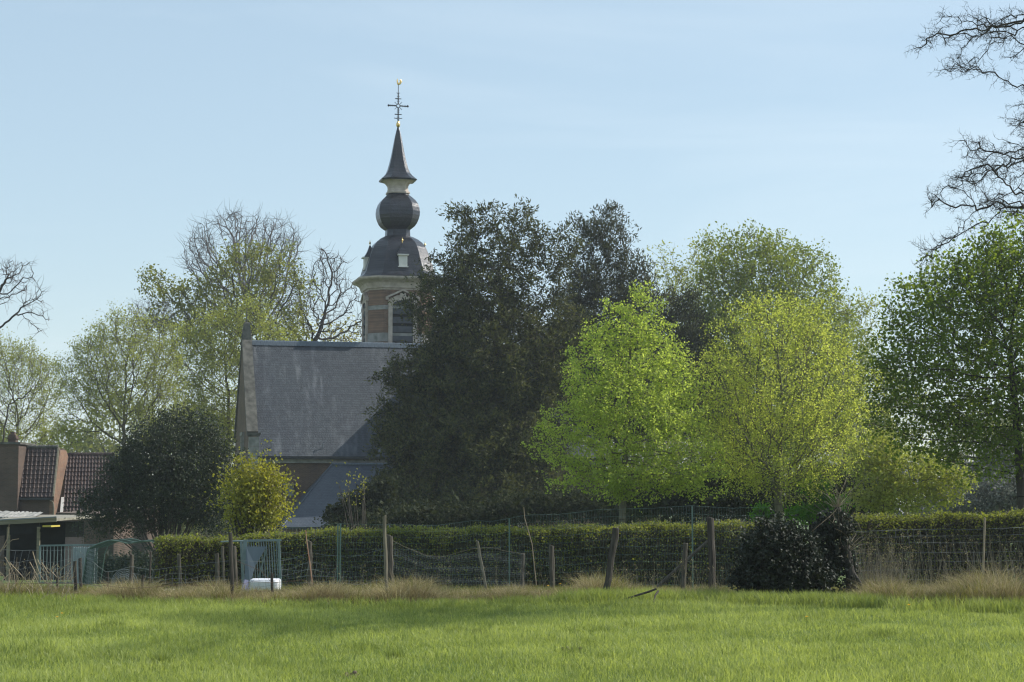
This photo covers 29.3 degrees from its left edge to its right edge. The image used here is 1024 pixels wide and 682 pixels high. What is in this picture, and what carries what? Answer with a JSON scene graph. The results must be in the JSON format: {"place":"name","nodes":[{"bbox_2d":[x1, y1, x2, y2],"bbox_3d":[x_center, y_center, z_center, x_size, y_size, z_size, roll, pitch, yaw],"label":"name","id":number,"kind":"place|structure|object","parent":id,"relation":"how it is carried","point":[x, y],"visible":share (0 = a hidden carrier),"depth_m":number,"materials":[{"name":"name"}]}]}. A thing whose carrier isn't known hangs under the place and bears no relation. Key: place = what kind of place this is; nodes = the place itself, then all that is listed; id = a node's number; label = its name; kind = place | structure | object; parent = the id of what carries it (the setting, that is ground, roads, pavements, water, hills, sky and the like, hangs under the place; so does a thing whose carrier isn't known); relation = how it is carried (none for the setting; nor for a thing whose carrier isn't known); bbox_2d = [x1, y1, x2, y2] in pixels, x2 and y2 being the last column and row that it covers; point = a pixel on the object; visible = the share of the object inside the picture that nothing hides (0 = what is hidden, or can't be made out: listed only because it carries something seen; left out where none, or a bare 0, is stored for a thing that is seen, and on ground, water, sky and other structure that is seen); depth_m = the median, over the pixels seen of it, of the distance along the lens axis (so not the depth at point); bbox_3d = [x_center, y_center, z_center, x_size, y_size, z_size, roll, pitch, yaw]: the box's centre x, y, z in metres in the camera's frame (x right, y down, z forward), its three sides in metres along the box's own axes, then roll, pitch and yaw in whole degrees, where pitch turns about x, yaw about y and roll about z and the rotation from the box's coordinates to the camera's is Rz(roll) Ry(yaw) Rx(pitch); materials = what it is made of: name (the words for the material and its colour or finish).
{"place":"outdoors","nodes":[
{"label":"outdoors","id":0,"kind":"place"},
{"bbox_2d":[111,569,137,583],"bbox_3d":[-8.881,5.446,44.803,0.615,0.455,0.216,0,-5,0],"label":"wire basket","id":1,"kind":"object","parent":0,"point":[122,576],"visible":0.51,"depth_m":44.80,"materials":[{"name":"grey metal"}]},
{"bbox_2d":[233,79,605,565],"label":"church","id":2,"kind":"structure","parent":0,"point":[300,405],"depth_m":140.66,"materials":[{"name":"stone"}]},
{"bbox_2d":[240,432,243,469],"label":"window","id":3,"kind":"structure","parent":2,"relation":"in","point":[241,433],"depth_m":139.01,"materials":[{"name":"grey glass"}]},
{"bbox_2d":[386,537,521,557],"bbox_3d":[-1.017,3.587,34.120,2.399,0.368,0.008,0,-5,0],"label":"pale cord","id":4,"kind":"object","parent":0,"point":[460,551],"visible":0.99,"depth_m":34.11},
{"bbox_2d":[0,559,1023,607],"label":"dry grass","id":5,"kind":"structure","parent":0,"point":[324,591],"depth_m":31.16,"materials":[{"name":"beige plant"}]},
{"bbox_2d":[0,585,1023,614],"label":"edge grass","id":6,"kind":"structure","parent":0,"point":[864,600],"depth_m":30.24,"materials":[{"name":"green plant"}]},
{"bbox_2d":[0,516,1023,681],"bbox_3d":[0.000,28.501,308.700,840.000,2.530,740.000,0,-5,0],"label":"ground","id":7,"kind":"structure","parent":0,"point":[507,634],"depth_m":22.47,"materials":[{"name":"green plant"}]},
{"bbox_2d":[0,375,46,441],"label":"bare tree","id":8,"kind":"object","parent":7,"relation":"on","point":[4,399],"visible":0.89,"depth_m":140.23,"materials":[{"name":"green plant"}]},
{"bbox_2d":[0,255,52,339],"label":"bare tree","id":9,"kind":"object","parent":7,"relation":"on","point":[11,277],"visible":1,"depth_m":118.50,"materials":[{"name":"brown plant"}]},
{"bbox_2d":[0,327,71,448],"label":"leafy tree","id":10,"kind":"object","parent":7,"relation":"on","point":[21,359],"visible":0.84,"depth_m":155.00,"materials":[{"name":"green plant"}]},
{"bbox_2d":[0,527,76,600],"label":"bramble","id":11,"kind":"object","parent":7,"relation":"on","point":[13,567],"visible":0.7,"depth_m":32.48,"materials":[{"name":"brown plant"}]},
{"bbox_2d":[0,511,104,580],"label":"open shed","id":12,"kind":"structure","parent":7,"relation":"on","point":[31,532],"depth_m":86.52,"materials":[{"name":"corrugated metal"},{"name":"wood"}]},
{"bbox_2d":[38,544,97,583],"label":"metal gate","id":13,"kind":"structure","parent":7,"relation":"on","point":[82,550],"depth_m":59.62,"materials":[{"name":"metal"}]},
{"bbox_2d":[73,561,77,591],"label":"fence post","id":14,"kind":"object","parent":7,"relation":"on","point":[75,574],"visible":0.6,"depth_m":32.97,"materials":[{"name":"wood"}]},
{"bbox_2d":[0,432,158,575],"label":"brick house","id":15,"kind":"structure","parent":7,"relation":"on","point":[44,479],"depth_m":112.92,"materials":[{"name":"brick"}]},
{"bbox_2d":[78,557,82,589],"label":"fence post","id":16,"kind":"object","parent":7,"relation":"on","point":[80,567],"visible":0.65,"depth_m":35.75,"materials":[{"name":"wood"}]},
{"bbox_2d":[106,572,108,586],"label":"fence post","id":17,"kind":"object","parent":7,"relation":"on","point":[107,576],"visible":0.42,"depth_m":35.25,"materials":[{"name":"wood"}]},
{"bbox_2d":[47,298,195,495],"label":"leafy tree","id":18,"kind":"object","parent":7,"relation":"on","point":[113,364],"visible":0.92,"depth_m":149.65,"materials":[{"name":"green plant"}]},
{"bbox_2d":[82,538,169,585],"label":"net tunnel","id":19,"kind":"structure","parent":7,"relation":"on","point":[107,543],"depth_m":56.69,"materials":[{"name":"green fabric"}]},
{"bbox_2d":[97,546,156,583],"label":"dark shrub","id":20,"kind":"object","parent":7,"relation":"on","point":[144,560],"visible":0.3,"depth_m":65.18,"materials":[{"name":"green plant"}]},
{"bbox_2d":[129,554,133,583],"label":"fence post","id":21,"kind":"object","parent":7,"relation":"on","point":[131,570],"visible":0.54,"depth_m":36.25,"materials":[{"name":"brown wood"}]},
{"bbox_2d":[141,575,143,591],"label":"fence post","id":22,"kind":"object","parent":7,"relation":"on","point":[142,581],"visible":0.44,"depth_m":32.17,"materials":[{"name":"wood"}]},
{"bbox_2d":[148,551,151,588],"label":"fence post","id":23,"kind":"object","parent":7,"relation":"on","point":[150,558],"visible":0.62,"depth_m":33.39,"materials":[{"name":"wood"}]},
{"bbox_2d":[63,402,249,570],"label":"holly bush","id":24,"kind":"object","parent":7,"relation":"on","point":[169,472],"visible":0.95,"depth_m":77.22,"materials":[{"name":"green plant"}]},
{"bbox_2d":[127,290,195,458],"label":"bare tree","id":25,"kind":"object","parent":7,"relation":"on","point":[161,311],"visible":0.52,"depth_m":165.88,"materials":[{"name":"green plant"}]},
{"bbox_2d":[177,554,181,587],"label":"fence post","id":26,"kind":"object","parent":7,"relation":"on","point":[179,563],"visible":0.66,"depth_m":35.75,"materials":[{"name":"wood"}]},
{"bbox_2d":[1,550,381,592],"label":"stock fence","id":27,"kind":"object","parent":7,"relation":"on","point":[198,571],"visible":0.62,"depth_m":33.40,"materials":[{"name":"metal"}]},
{"bbox_2d":[305,530,312,581],"bbox_3d":[-3.448,3.682,33.309,0.144,0.937,0.024,0,-5,0],"label":"cane","id":28,"kind":"object","parent":27,"relation":"on","point":[308,557],"visible":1,"depth_m":33.30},
{"bbox_2d":[215,553,218,588],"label":"fence post","id":29,"kind":"object","parent":7,"relation":"on","point":[216,564],"visible":0.59,"depth_m":36.74,"materials":[{"name":"brown wood"}]},
{"bbox_2d":[221,546,224,583],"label":"fence post","id":30,"kind":"object","parent":7,"relation":"on","point":[222,559],"visible":0.64,"depth_m":37.26,"materials":[{"name":"wood"}]},
{"bbox_2d":[134,234,322,370],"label":"oak tree","id":31,"kind":"object","parent":7,"relation":"on","point":[267,279],"visible":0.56,"depth_m":168.11,"materials":[{"name":"green plant"}]},
{"bbox_2d":[155,288,302,531],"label":"leafy tree","id":32,"kind":"object","parent":7,"relation":"on","point":[227,416],"visible":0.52,"depth_m":157.69,"materials":[{"name":"green plant"}]},
{"bbox_2d":[228,532,233,595],"bbox_3d":[-4.436,3.671,31.003,0.114,1.296,0.066,0,-5,0],"label":"fence post","id":33,"kind":"object","parent":7,"relation":"on","point":[231,561],"visible":0.79,"depth_m":31.00,"materials":[{"name":"brown wood"}]},
{"bbox_2d":[24,580,272,588],"bbox_3d":[-6.125,3.925,31.583,4.540,0.143,0.006,0,-5,0],"label":"barbed wire","id":34,"kind":"object","parent":33,"relation":"attached to","point":[132,588],"visible":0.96,"depth_m":31.58,"materials":[{"name":"grey metal"}]},
{"bbox_2d":[233,546,237,588],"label":"fence post","id":35,"kind":"object","parent":7,"relation":"on","point":[235,569],"visible":0.58,"depth_m":32.78,"materials":[{"name":"brown wood"}]},
{"bbox_2d":[172,202,311,337],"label":"bare tree","id":36,"kind":"object","parent":7,"relation":"on","point":[201,261],"visible":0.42,"depth_m":185.39,"materials":[{"name":"plant"}]},
{"bbox_2d":[241,580,248,590],"bbox_3d":[-5.231,4.873,38.437,0.158,0.376,0.617,0,-5,0],"label":"dark tarpaulin","id":37,"kind":"object","parent":7,"relation":"on","point":[246,583],"visible":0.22,"depth_m":38.60,"materials":[{"name":"grey plastic"}]},
{"bbox_2d":[204,439,305,536],"bbox_3d":[-7.370,4.949,55.782,2.596,4.300,2.065,3,-6,-32],"label":"yellow shrub","id":38,"kind":"object","parent":7,"relation":"on","point":[250,495],"visible":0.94,"depth_m":55.62,"materials":[{"name":"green plant"}]},
{"bbox_2d":[244,546,265,582],"bbox_3d":[-5.742,5.030,43.826,0.508,0.862,0.134,1,-5,-13],"label":"blue tarpaulin","id":39,"kind":"object","parent":7,"relation":"on","point":[254,553],"visible":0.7,"depth_m":43.85,"materials":[{"name":"blue plastic"}]},
{"bbox_2d":[240,539,281,587],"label":"metal gate","id":40,"kind":"structure","parent":7,"relation":"on","point":[265,554],"depth_m":44.23,"materials":[{"name":"metal"}]},
{"bbox_2d":[243,540,246,564],"bbox_3d":[-6.002,4.758,44.057,0.090,0.550,0.030,0,-5,0],"label":"blue board","id":41,"kind":"object","parent":40,"relation":"hanging from","point":[244,548],"visible":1,"depth_m":44.05,"materials":[{"name":"paint"}]},
{"bbox_2d":[250,578,280,590],"bbox_3d":[-4.719,4.716,37.483,0.563,0.335,0.551,0,-5,0],"label":"plastic tub","id":42,"kind":"object","parent":7,"relation":"on","point":[261,581],"visible":0.53,"depth_m":37.23,"materials":[{"name":"white plastic"}]},
{"bbox_2d":[270,573,273,591],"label":"fence post","id":43,"kind":"object","parent":7,"relation":"on","point":[271,577],"visible":0.53,"depth_m":31.97,"materials":[{"name":"brown wood"}]},
{"bbox_2d":[307,540,311,588],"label":"fence post","id":44,"kind":"object","parent":7,"relation":"on","point":[310,552],"visible":0.51,"depth_m":34.76,"materials":[{"name":"wood"}]},
{"bbox_2d":[276,242,361,341],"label":"bare tree","id":45,"kind":"object","parent":7,"relation":"on","point":[324,317],"visible":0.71,"depth_m":172.66,"materials":[{"name":"brown plant"}]},
{"bbox_2d":[295,305,361,341],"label":"leafy tree","id":46,"kind":"object","parent":7,"relation":"on","point":[348,318],"visible":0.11,"depth_m":200.88,"materials":[{"name":"green plant"}]},
{"bbox_2d":[332,460,368,529],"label":"blossom shrub","id":47,"kind":"object","parent":7,"relation":"on","point":[363,510],"visible":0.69,"depth_m":79.64,"materials":[{"name":"green plant"}]},
{"bbox_2d":[313,470,412,560],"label":"dark shrub","id":48,"kind":"object","parent":7,"relation":"on","point":[379,492],"visible":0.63,"depth_m":89.32,"materials":[{"name":"green plant"}]},
{"bbox_2d":[383,515,387,591],"bbox_3d":[-2.044,3.623,31.811,0.124,1.591,0.082,0,-5,0],"label":"fence post","id":49,"kind":"object","parent":7,"relation":"on","point":[385,551],"visible":0.75,"depth_m":31.80,"materials":[{"name":"brown wood"}]},
{"bbox_2d":[387,534,393,585],"bbox_3d":[-2.101,3.958,33.788,0.107,1.240,0.119,5,-7,-43],"label":"fence post","id":50,"kind":"object","parent":7,"relation":"on","point":[390,551],"visible":0.61,"depth_m":33.78,"materials":[{"name":"wood"}]},
{"bbox_2d":[147,516,765,588],"bbox_3d":[-1.283,5.164,46.825,14.988,1.992,2.601,0,-5,4],"label":"hedge","id":51,"kind":"object","parent":7,"relation":"on","point":[192,549],"visible":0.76,"depth_m":46.29,"materials":[{"name":"green plant"}]},
{"bbox_2d":[393,541,527,591],"bbox_3d":[-0.941,3.986,34.287,2.465,1.015,0.181,0,-5,0],"label":"chicken wire","id":52,"kind":"object","parent":7,"relation":"on","point":[461,569],"visible":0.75,"depth_m":34.29,"materials":[{"name":"grey metal"}]},
{"bbox_2d":[361,194,597,574],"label":"yew tree","id":53,"kind":"object","parent":7,"relation":"on","point":[460,433],"visible":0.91,"depth_m":110.56,"materials":[{"name":"green plant"}]},
{"bbox_2d":[476,540,486,589],"bbox_3d":[-0.513,4.158,34.976,0.269,1.199,0.050,0,-5,0],"label":"fence post","id":54,"kind":"object","parent":7,"relation":"on","point":[480,561],"visible":0.66,"depth_m":34.97,"materials":[{"name":"brown wood"}]},
{"bbox_2d":[316,483,671,576],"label":"thicket","id":55,"kind":"object","parent":7,"relation":"on","point":[512,505],"visible":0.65,"depth_m":83.01,"materials":[{"name":"green plant"}]},
{"bbox_2d":[48,582,941,596],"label":"rough grass","id":56,"kind":"structure","parent":7,"relation":"on","point":[462,588],"depth_m":43.52,"materials":[{"name":"green plant"}]},
{"bbox_2d":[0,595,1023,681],"bbox_3d":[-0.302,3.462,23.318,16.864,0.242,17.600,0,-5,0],"label":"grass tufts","id":57,"kind":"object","parent":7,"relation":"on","point":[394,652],"visible":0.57,"depth_m":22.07,"materials":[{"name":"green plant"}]},
{"bbox_2d":[0,526,1023,596],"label":"dead stems","id":58,"kind":"object","parent":7,"relation":"on","point":[884,569],"visible":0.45,"depth_m":34.67,"materials":[{"name":"brown plant"}]},
{"bbox_2d":[0,380,1023,549],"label":"woods","id":59,"kind":"object","parent":7,"relation":"on","point":[88,448],"visible":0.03,"depth_m":278.86,"materials":[{"name":"green plant"}]},
{"bbox_2d":[272,505,767,590],"bbox_3d":[0.194,4.103,37.789,9.633,1.862,0.144,0,-5,0],"label":"netting fence","id":60,"kind":"object","parent":7,"relation":"on","point":[365,530],"visible":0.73,"depth_m":37.79,"materials":[{"name":"grey metal"}]},
{"bbox_2d":[520,553,524,589],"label":"fence post","id":61,"kind":"object","parent":7,"relation":"on","point":[522,569],"visible":0.56,"depth_m":35.25,"materials":[{"name":"wood"}]},
{"bbox_2d":[523,507,536,584],"bbox_3d":[0.323,3.643,34.818,0.238,1.387,0.020,0,-5,0],"label":"cane","id":62,"kind":"object","parent":7,"relation":"on","point":[532,548],"visible":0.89,"depth_m":34.81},
{"bbox_2d":[549,545,554,588],"bbox_3d":[0.735,4.265,35.769,0.115,1.092,0.093,3,-6,-32],"label":"fence post","id":63,"kind":"object","parent":7,"relation":"on","point":[552,564],"visible":0.71,"depth_m":35.75,"materials":[{"name":"grey wood"}]},
{"bbox_2d":[603,527,618,590],"bbox_3d":[1.564,3.664,31.405,0.316,1.346,0.121,0,-5,0],"label":"fence post","id":64,"kind":"object","parent":7,"relation":"on","point":[611,558],"visible":0.77,"depth_m":31.38,"materials":[{"name":"wood"}]},
{"bbox_2d":[520,279,733,556],"bbox_3d":[3.105,2.490,48.445,4.645,8.076,4.147,-4,-6,38],"label":"lime tree","id":65,"kind":"object","parent":7,"relation":"on","point":[619,487],"visible":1,"depth_m":48.17,"materials":[{"name":"green plant"}]},
{"bbox_2d":[627,588,658,600],"bbox_3d":[1.950,4.001,30.817,0.696,0.239,0.235,-2,-5,25],"label":"fallen branch","id":66,"kind":"object","parent":7,"relation":"on","point":[649,591],"visible":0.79,"depth_m":30.76,"materials":[{"name":"wood"}]},
{"bbox_2d":[543,199,749,476],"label":"cypress tree","id":67,"kind":"object","parent":7,"relation":"on","point":[592,286],"visible":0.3,"depth_m":121.85,"materials":[{"name":"green plant"}]},
{"bbox_2d":[655,540,707,587],"bbox_3d":[2.986,4.020,34.890,1.066,0.939,0.068,1,-5,-12],"label":"brace pole","id":68,"kind":"object","parent":7,"relation":"on","point":[673,572],"visible":0.78,"depth_m":34.86,"materials":[{"name":"wood"}]},
{"bbox_2d":[681,543,687,589],"bbox_3d":[3.013,4.103,34.376,0.162,1.110,0.108,0,-5,0],"label":"fence post","id":69,"kind":"object","parent":7,"relation":"on","point":[684,563],"visible":0.69,"depth_m":34.36,"materials":[{"name":"brown wood"}]},
{"bbox_2d":[641,229,730,462],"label":"leafy tree","id":70,"kind":"object","parent":7,"relation":"on","point":[674,268],"visible":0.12,"depth_m":135.67,"materials":[{"name":"green plant"}]},
{"bbox_2d":[590,452,800,564],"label":"thicket","id":71,"kind":"object","parent":7,"relation":"on","point":[735,504],"visible":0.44,"depth_m":67.13,"materials":[{"name":"green plant"}]},
{"bbox_2d":[707,517,715,588],"bbox_3d":[3.588,3.969,35.189,0.158,1.624,0.151,-3,-6,35],"label":"fence post","id":72,"kind":"object","parent":7,"relation":"on","point":[711,542],"visible":0.75,"depth_m":35.16,"materials":[{"name":"wood"}]},
{"bbox_2d":[746,501,774,521],"bbox_3d":[6.710,5.513,52.713,0.772,2.456,0.828,2,-5,-24],"label":"sapling","id":73,"kind":"object","parent":7,"relation":"on","point":[762,508],"visible":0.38,"depth_m":52.70,"materials":[{"name":"green plant"}]},
{"bbox_2d":[662,218,880,482],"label":"leafy tree","id":74,"kind":"object","parent":7,"relation":"on","point":[741,284],"visible":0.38,"depth_m":124.55,"materials":[{"name":"green plant"}]},
{"bbox_2d":[666,285,896,523],"bbox_3d":[6.813,2.619,49.991,5.112,8.170,4.823,-4,-7,43],"label":"lime tree","id":75,"kind":"object","parent":7,"relation":"on","point":[799,426],"visible":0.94,"depth_m":49.67,"materials":[{"name":"green plant"}]},
{"bbox_2d":[723,507,846,595],"bbox_3d":[4.460,3.588,32.449,1.875,1.688,1.403,2,-5,-25],"label":"ivy mound","id":76,"kind":"object","parent":7,"relation":"on","point":[778,556],"visible":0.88,"depth_m":32.17,"materials":[{"name":"green plant"}]},
{"bbox_2d":[782,501,834,552],"bbox_3d":[8.079,5.497,52.705,1.644,2.495,1.328,0,-5,0],"label":"sapling","id":77,"kind":"object","parent":7,"relation":"on","point":[803,515],"visible":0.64,"depth_m":52.61,"materials":[{"name":"green plant"}]},
{"bbox_2d":[795,472,835,571],"bbox_3d":[8.176,5.093,52.750,1.117,3.296,0.949,0,-5,0],"label":"sapling","id":78,"kind":"object","parent":7,"relation":"on","point":[820,486],"visible":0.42,"depth_m":52.71,"materials":[{"name":"green plant"}]},
{"bbox_2d":[806,494,854,585],"bbox_3d":[8.592,5.396,52.775,1.266,2.706,1.185,3,-6,-34],"label":"sapling","id":79,"kind":"object","parent":7,"relation":"on","point":[818,502],"visible":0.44,"depth_m":52.64,"materials":[{"name":"green plant"}]},
{"bbox_2d":[789,461,878,594],"bbox_3d":[5.437,3.236,32.990,1.701,2.424,1.484,0,-5,0],"label":"ivy stump","id":80,"kind":"object","parent":7,"relation":"on","point":[832,532],"visible":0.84,"depth_m":32.94,"materials":[{"name":"green plant"}]},
{"bbox_2d":[782,460,905,567],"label":"thicket","id":81,"kind":"object","parent":7,"relation":"on","point":[853,510],"visible":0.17,"depth_m":69.27,"materials":[{"name":"green plant"}]},
{"bbox_2d":[677,430,1023,568],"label":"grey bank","id":82,"kind":"structure","parent":7,"relation":"on","point":[924,497],"depth_m":118.84,"materials":[{"name":"green plant"}]},
{"bbox_2d":[805,287,937,474],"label":"leafy tree","id":83,"kind":"object","parent":7,"relation":"on","point":[874,334],"visible":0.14,"depth_m":130.02,"materials":[{"name":"green plant"}]},
{"bbox_2d":[836,424,982,562],"bbox_3d":[12.499,5.334,61.734,4.683,5.483,2.994,0,-5,0],"label":"hornbeam tree","id":84,"kind":"object","parent":7,"relation":"on","point":[894,487],"visible":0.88,"depth_m":61.40,"materials":[{"name":"green plant"}]},
{"bbox_2d":[832,209,1023,577],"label":"broad tree","id":85,"kind":"object","parent":7,"relation":"on","point":[990,289],"visible":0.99,"depth_m":53.62,"materials":[{"name":"green plant"}]},
{"bbox_2d":[840,506,1023,586],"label":"hedge","id":86,"kind":"object","parent":7,"relation":"on","point":[941,522],"visible":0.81,"depth_m":46.70,"materials":[{"name":"green plant"}]},
{"bbox_2d":[849,527,1022,584],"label":"stock fence","id":87,"kind":"object","parent":7,"relation":"on","point":[941,552],"visible":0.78,"depth_m":33.81,"materials":[{"name":"metal"}]},
{"bbox_2d":[907,1,1023,275],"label":"bare tree","id":88,"kind":"object","parent":7,"relation":"on","point":[984,165],"visible":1,"depth_m":31.34,"materials":[{"name":"brown plant"}]},
{"bbox_2d":[930,468,1016,567],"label":"grey shrub","id":89,"kind":"object","parent":7,"relation":"on","point":[984,498],"visible":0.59,"depth_m":79.15,"materials":[{"name":"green plant"}]},
{"bbox_2d":[982,517,985,572],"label":"fence post","id":90,"kind":"object","parent":7,"relation":"on","point":[984,533],"visible":0.61,"depth_m":34.21,"materials":[{"name":"wood"}]},
{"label":"fence post","id":91,"kind":"object","parent":7,"relation":"on","visible":0},
{"bbox_2d":[235,560,310,584],"bbox_3d":[-3.723,3.803,31.393,1.422,0.576,0.006,0,-5,0],"label":"barbed wire","id":92,"kind":"object","parent":91,"relation":"attached to","point":[269,580],"visible":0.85,"depth_m":31.39,"materials":[{"name":"grey metal"}]},
{"bbox_2d":[0,0,1023,513],"label":"sky","id":93,"kind":"structure","parent":0,"point":[123,122],"materials":[{"name":"blue"}]}
]}

